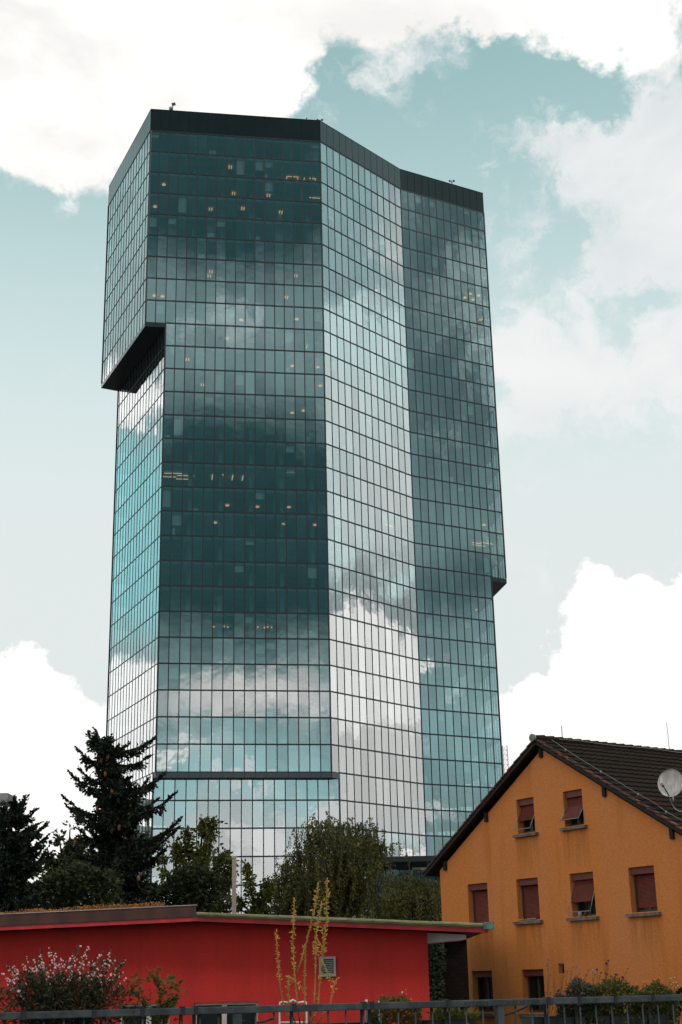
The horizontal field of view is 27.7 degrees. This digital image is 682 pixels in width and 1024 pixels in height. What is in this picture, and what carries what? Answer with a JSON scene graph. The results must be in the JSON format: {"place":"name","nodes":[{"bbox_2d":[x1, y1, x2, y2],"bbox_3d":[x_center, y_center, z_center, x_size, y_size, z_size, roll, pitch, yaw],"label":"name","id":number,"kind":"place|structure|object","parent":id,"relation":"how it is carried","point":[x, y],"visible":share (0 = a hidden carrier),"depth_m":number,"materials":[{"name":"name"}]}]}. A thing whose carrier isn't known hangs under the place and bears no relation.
{"place":"outdoors","nodes":[
{"label":"outdoors","id":0,"kind":"place"},
{"bbox_2d":[0,793,12,847],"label":"concrete block","id":1,"kind":"structure","parent":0,"point":[6,797],"depth_m":207.76,"materials":[{"name":"grey concrete"}]},
{"bbox_2d":[0,905,494,1023],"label":"red building","id":2,"kind":"structure","parent":0,"point":[221,959],"depth_m":28.50,"materials":[{"name":"paint"}]},
{"bbox_2d":[0,901,164,913],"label":"roof sedum","id":3,"kind":"object","parent":2,"relation":"on","point":[105,907],"visible":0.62,"depth_m":28.60,"materials":[{"name":"green plant"}]},
{"bbox_2d":[120,1003,168,1023],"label":"window","id":4,"kind":"structure","parent":2,"relation":"in","point":[152,1005],"depth_m":28.33,"materials":[{"name":"grey glass"}]},
{"bbox_2d":[195,1002,257,1023],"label":"window","id":5,"kind":"structure","parent":2,"relation":"in","point":[249,1018],"depth_m":28.32,"materials":[{"name":"grey glass"}]},
{"bbox_2d":[0,0,681,902],"label":"sky","id":6,"kind":"structure","parent":0,"point":[565,116],"materials":[{"name":"white"}]},
{"bbox_2d":[438,939,469,1018],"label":"door","id":7,"kind":"structure","parent":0,"point":[456,981],"depth_m":41.73,"materials":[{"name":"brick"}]},
{"bbox_2d":[428,942,446,1019],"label":"ivy","id":8,"kind":"object","parent":7,"relation":"attached to","point":[436,966],"visible":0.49,"depth_m":41.36,"materials":[{"name":"green plant"}]},
{"bbox_2d":[658,769,681,812],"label":"satellite dish","id":9,"kind":"object","parent":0,"point":[669,783],"visible":0.98,"depth_m":39.97,"materials":[{"name":"metal"}]},
{"label":"ground","id":10,"kind":"structure","parent":0,"visible":0},
{"bbox_2d":[0,794,50,912],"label":"spruce tree","id":11,"kind":"object","parent":10,"relation":"on","point":[19,853],"visible":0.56,"depth_m":44.62,"materials":[{"name":"green plant"}]},
{"bbox_2d":[35,820,94,909],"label":"bushy tree","id":12,"kind":"object","parent":10,"relation":"on","point":[62,860],"visible":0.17,"depth_m":56.38,"materials":[{"name":"green plant"}]},
{"bbox_2d":[14,859,126,910],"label":"hedge","id":13,"kind":"object","parent":10,"relation":"on","point":[83,873],"visible":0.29,"depth_m":46.94,"materials":[{"name":"green plant"}]},
{"bbox_2d":[60,726,182,907],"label":"spruce tree","id":14,"kind":"object","parent":10,"relation":"on","point":[114,819],"visible":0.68,"depth_m":50.76,"materials":[{"name":"green plant"}]},
{"bbox_2d":[126,862,228,912],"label":"hedge","id":15,"kind":"object","parent":10,"relation":"on","point":[205,877],"visible":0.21,"depth_m":51.75,"materials":[{"name":"green plant"}]},
{"bbox_2d":[151,814,239,912],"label":"cherry tree","id":16,"kind":"object","parent":10,"relation":"on","point":[221,862],"visible":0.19,"depth_m":54.40,"materials":[{"name":"green plant"}]},
{"bbox_2d":[232,856,236,913],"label":"square post","id":17,"kind":"object","parent":10,"relation":"on","point":[233,885],"visible":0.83,"depth_m":52.21,"materials":[{"name":"grey metal"}]},
{"bbox_2d":[231,859,276,914],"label":"sapling","id":18,"kind":"object","parent":10,"relation":"on","point":[259,905],"visible":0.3,"depth_m":57.88,"materials":[{"name":"green plant"}]},
{"bbox_2d":[101,109,506,918],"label":"glass tower","id":19,"kind":"structure","parent":10,"relation":"on","point":[297,351],"depth_m":199.39,"materials":[{"name":"teal glass"}]},
{"bbox_2d":[275,878,339,1023],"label":"tall weed","id":20,"kind":"object","parent":10,"relation":"on","point":[305,946],"visible":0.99,"depth_m":9.31,"materials":[{"name":"green plant"}]},
{"bbox_2d":[265,811,410,918],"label":"birch tree","id":21,"kind":"object","parent":10,"relation":"on","point":[347,865],"visible":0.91,"depth_m":58.77,"materials":[{"name":"green plant"}]},
{"bbox_2d":[246,895,441,921],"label":"hedge","id":22,"kind":"object","parent":10,"relation":"on","point":[373,909],"visible":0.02,"depth_m":61.31,"materials":[{"name":"green plant"}]},
{"bbox_2d":[364,870,441,921],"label":"bush","id":23,"kind":"object","parent":10,"relation":"on","point":[403,902],"visible":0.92,"depth_m":54.98,"materials":[{"name":"green plant"}]},
{"bbox_2d":[373,856,440,919],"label":"office annex","id":24,"kind":"object","parent":10,"relation":"on","point":[417,864],"visible":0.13,"depth_m":155.60,"materials":[{"name":"grey glass"}]},
{"bbox_2d":[502,746,508,772],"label":"lattice mast","id":25,"kind":"object","parent":10,"relation":"on","point":[503,750],"visible":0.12,"depth_m":258.62,"materials":[{"name":"grey metal"}]},
{"bbox_2d":[421,734,681,1023],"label":"orange house","id":26,"kind":"structure","parent":10,"relation":"on","point":[553,838],"depth_m":42.78,"materials":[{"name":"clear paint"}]},
{"bbox_2d":[469,883,488,922],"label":"window","id":27,"kind":"structure","parent":26,"relation":"in","point":[480,893],"depth_m":45.63,"materials":[{"name":"red glass"}]},
{"bbox_2d":[472,971,494,1015],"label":"window","id":28,"kind":"structure","parent":26,"relation":"in","point":[485,988],"depth_m":44.77,"materials":[{"name":"black glass"}]},
{"bbox_2d":[512,798,537,837],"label":"window","id":29,"kind":"structure","parent":26,"relation":"in","point":[527,809],"depth_m":44.35,"materials":[{"name":"red glass"}]},
{"bbox_2d":[513,878,542,924],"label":"window","id":30,"kind":"structure","parent":26,"relation":"in","point":[530,895],"depth_m":43.71,"materials":[{"name":"red glass"}]},
{"bbox_2d":[518,969,544,1016],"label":"window","id":31,"kind":"structure","parent":26,"relation":"in","point":[535,976],"depth_m":42.88,"materials":[{"name":"black glass"}]},
{"bbox_2d":[559,789,587,830],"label":"window","id":32,"kind":"structure","parent":26,"relation":"in","point":[574,812],"depth_m":42.63,"materials":[{"name":"red glass"}]},
{"bbox_2d":[566,872,599,920],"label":"window","id":33,"kind":"structure","parent":26,"relation":"in","point":[583,893],"depth_m":41.73,"materials":[{"name":"red glass"}]},
{"bbox_2d":[551,725,681,820],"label":"lightning conductor","id":34,"kind":"object","parent":26,"relation":"attached to","point":[612,778],"visible":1,"depth_m":41.56,"materials":[{"name":"metal"}]},
{"bbox_2d":[560,739,681,752],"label":"ridge wire","id":35,"kind":"object","parent":26,"relation":"attached to","point":[621,746],"visible":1,"depth_m":46.06,"materials":[{"name":"grey metal"}]},
{"bbox_2d":[625,866,660,916],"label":"window","id":36,"kind":"structure","parent":26,"relation":"in","point":[644,878],"depth_m":39.93,"materials":[{"name":"red glass"}]},
{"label":"terrace","id":37,"kind":"structure","parent":0,"visible":0},
{"bbox_2d":[279,999,306,1023],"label":"wire trellis","id":38,"kind":"object","parent":37,"relation":"on","point":[289,1002],"visible":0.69,"depth_m":10.20,"materials":[{"name":"white metal"}]},
{"bbox_2d":[0,994,681,1023],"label":"metal railing","id":39,"kind":"object","parent":37,"relation":"on","point":[499,1005],"visible":1,"depth_m":9.13,"materials":[{"name":"metal"}]},
{"bbox_2d":[20,1009,95,1023],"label":"planter box","id":40,"kind":"object","parent":39,"relation":"hanging from","point":[23,1015],"visible":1,"depth_m":8.61,"materials":[{"name":"metal"}]},
{"bbox_2d":[0,944,205,1023],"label":"flowering shrub","id":41,"kind":"object","parent":40,"relation":"in","point":[46,997],"visible":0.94,"depth_m":8.73,"materials":[{"name":"green plant"}]},
{"bbox_2d":[138,1006,197,1023],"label":"planter box","id":42,"kind":"object","parent":39,"relation":"hanging from","point":[182,1014],"visible":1,"depth_m":8.79,"materials":[{"name":"metal"}]},
{"bbox_2d":[128,967,186,1023],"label":"leafy shrub","id":43,"kind":"object","parent":42,"relation":"in","point":[157,981],"visible":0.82,"depth_m":8.93,"materials":[{"name":"green plant"}]},
{"bbox_2d":[290,1001,379,1023],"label":"planter box","id":44,"kind":"object","parent":39,"relation":"hanging from","point":[361,1015],"visible":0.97,"depth_m":9.18,"materials":[{"name":"metal"}]},
{"bbox_2d":[365,1000,367,1021],"bbox_3d":[0.172,3.381,9.228,0.017,0.250,0.009,-1,-19,0],"label":"plant stake","id":45,"kind":"object","parent":44,"relation":"in","point":[366,1015],"visible":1,"depth_m":9.23,"materials":[{"name":"white plastic"}]},
{"bbox_2d":[367,989,424,1023],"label":"rose plant","id":46,"kind":"object","parent":44,"relation":"in","point":[390,1014],"visible":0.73,"depth_m":9.34,"materials":[{"name":"green plant"}]},
{"bbox_2d":[421,999,472,1023],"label":"planter box","id":47,"kind":"object","parent":39,"relation":"hanging from","point":[456,1021],"visible":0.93,"depth_m":9.37,"materials":[{"name":"metal"}]},
{"bbox_2d":[425,1007,481,1023],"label":"broad leaf plant","id":48,"kind":"object","parent":47,"relation":"in","point":[438,1015],"visible":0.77,"depth_m":9.45,"materials":[{"name":"green plant"}]},
{"bbox_2d":[521,996,584,1023],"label":"planter box","id":49,"kind":"object","parent":39,"relation":"hanging from","point":[543,1019],"visible":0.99,"depth_m":9.62,"materials":[{"name":"metal"}]},
{"bbox_2d":[546,959,601,1023],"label":"lavender","id":50,"kind":"object","parent":49,"relation":"in","point":[576,986],"visible":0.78,"depth_m":9.76,"materials":[{"name":"green plant"}]},
{"bbox_2d":[587,994,668,1023],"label":"planter box","id":51,"kind":"object","parent":39,"relation":"hanging from","point":[634,1018],"visible":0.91,"depth_m":9.79,"materials":[{"name":"metal"}]},
{"bbox_2d":[585,960,641,1023],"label":"garden flowers","id":52,"kind":"object","parent":51,"relation":"in","point":[617,985],"visible":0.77,"depth_m":9.85,"materials":[{"name":"green plant"}]},
{"bbox_2d":[634,978,678,1023],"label":"marigold","id":53,"kind":"object","parent":51,"relation":"in","point":[662,989],"visible":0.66,"depth_m":9.93,"materials":[{"name":"green plant"}]},
{"bbox_2d":[662,977,681,1023],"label":"white flowers","id":54,"kind":"object","parent":51,"relation":"in","point":[675,989],"visible":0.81,"depth_m":10.03,"materials":[{"name":"green plant"}]},
{"bbox_2d":[672,987,681,1023],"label":"clipped bush","id":55,"kind":"object","parent":37,"relation":"on","point":[679,991],"visible":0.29,"depth_m":10.27,"materials":[{"name":"green plant"}]}
]}

